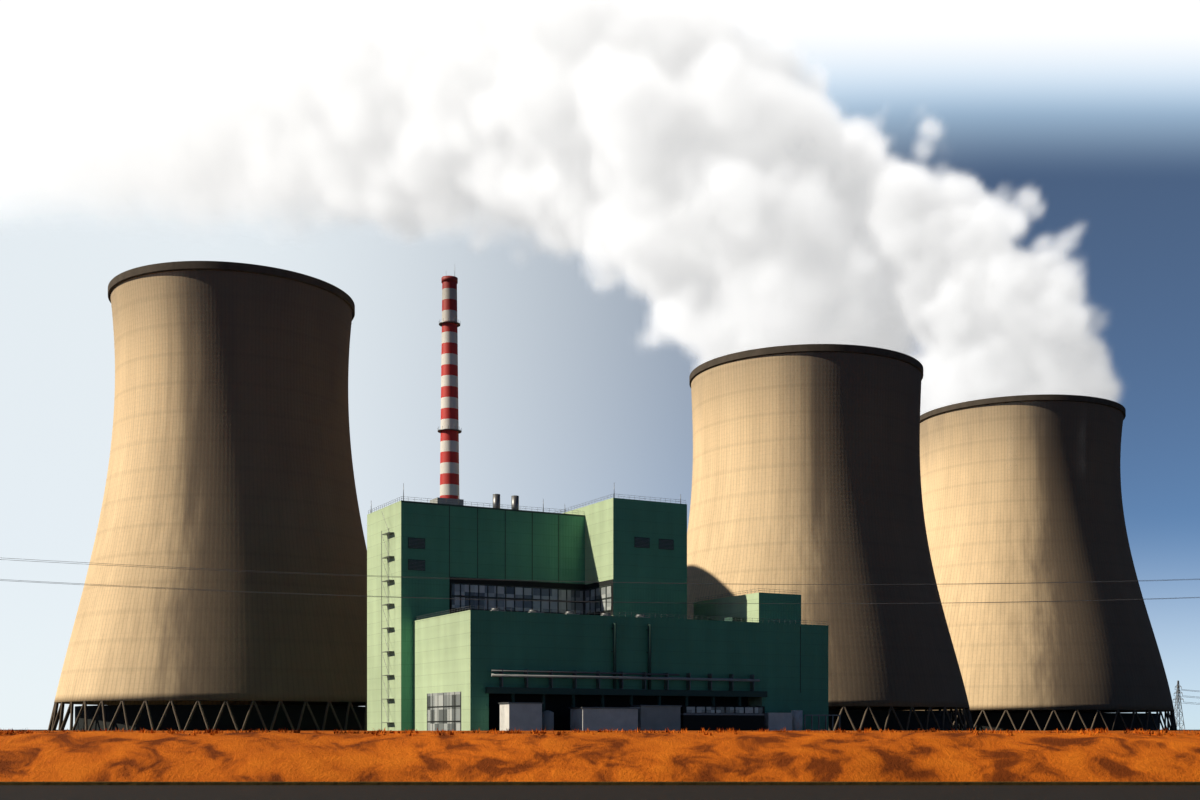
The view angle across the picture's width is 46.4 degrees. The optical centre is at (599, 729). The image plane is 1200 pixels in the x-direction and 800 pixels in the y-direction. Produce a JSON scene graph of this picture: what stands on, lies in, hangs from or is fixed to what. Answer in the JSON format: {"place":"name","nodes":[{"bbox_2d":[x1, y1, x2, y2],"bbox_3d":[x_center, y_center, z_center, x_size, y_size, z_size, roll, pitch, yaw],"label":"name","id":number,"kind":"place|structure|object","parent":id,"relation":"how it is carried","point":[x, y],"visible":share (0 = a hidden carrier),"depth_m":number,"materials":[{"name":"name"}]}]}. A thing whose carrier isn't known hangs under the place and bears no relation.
{"place":"outdoors","nodes":[
{"label":"outdoors","id":0,"kind":"place"},
{"bbox_2d":[0,731,1199,781],"bbox_3d":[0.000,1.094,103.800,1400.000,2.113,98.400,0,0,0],"label":"ground","id":1,"kind":"structure","parent":0,"point":[528,756],"depth_m":56.03,"materials":[{"name":"orange soil"}]},
{"bbox_2d":[0,782,1199,799],"bbox_3d":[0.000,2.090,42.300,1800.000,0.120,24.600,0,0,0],"label":"road","id":2,"kind":"structure","parent":0,"point":[599,790],"depth_m":48.87,"materials":[{"name":"grey asphalt"}]},
{"bbox_2d":[0,727,1199,735],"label":"field grass","id":3,"kind":"structure","parent":0,"point":[379,731],"depth_m":60.51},
{"bbox_2d":[0,558,1199,603],"bbox_3d":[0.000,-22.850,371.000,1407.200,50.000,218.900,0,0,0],"label":"line","id":4,"kind":"object","parent":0,"point":[579,581],"visible":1,"depth_m":352.61,"materials":[{"name":"grey metal"}]},
{"bbox_2d":[0,730,1199,730],"bbox_3d":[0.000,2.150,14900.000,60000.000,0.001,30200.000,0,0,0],"label":"ground","id":5,"kind":"structure","parent":0,"point":[69,730],"depth_m":3073.11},
{"bbox_2d":[48,261,366,730],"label":"cooling tower","id":6,"kind":"structure","parent":5,"relation":"on","point":[230,450],"depth_m":450.41,"materials":[{"name":"concrete"}]},
{"bbox_2d":[687,344,973,730],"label":"cooling tower","id":7,"kind":"structure","parent":5,"relation":"on","point":[806,463],"depth_m":493.32,"materials":[{"name":"concrete"}]},
{"bbox_2d":[915,394,1176,730],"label":"cooling tower","id":8,"kind":"structure","parent":5,"relation":"on","point":[1026,489],"depth_m":624.82,"materials":[{"name":"concrete"}]},
{"bbox_2d":[1173,681,1184,730],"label":"pylon","id":9,"kind":"object","parent":5,"relation":"on","point":[1177,692],"visible":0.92,"depth_m":769.29,"materials":[{"name":"silver metal"}]},
{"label":"pylon","id":10,"kind":"object","parent":5,"relation":"on","visible":0},
{"bbox_2d":[1174,689,1199,704],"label":"power lines","id":11,"kind":"object","parent":10,"relation":"attached to","point":[1191,696],"visible":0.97,"depth_m":773.87,"materials":[{"name":"grey metal"}]},
{"bbox_2d":[0,0,1199,729],"label":"sky","id":12,"kind":"structure","parent":0,"point":[622,198],"materials":[{"name":"white"}]},
{"bbox_2d":[367,483,839,730],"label":"power house","id":13,"kind":"structure","parent":0,"point":[601,661],"depth_m":388.25,"materials":[{"name":"green metal"}]},
{"bbox_2d":[438,276,461,498],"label":"chimney","id":14,"kind":"object","parent":13,"relation":"on","point":[449,430],"visible":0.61,"depth_m":429.75,"materials":[{"name":"red concrete"}]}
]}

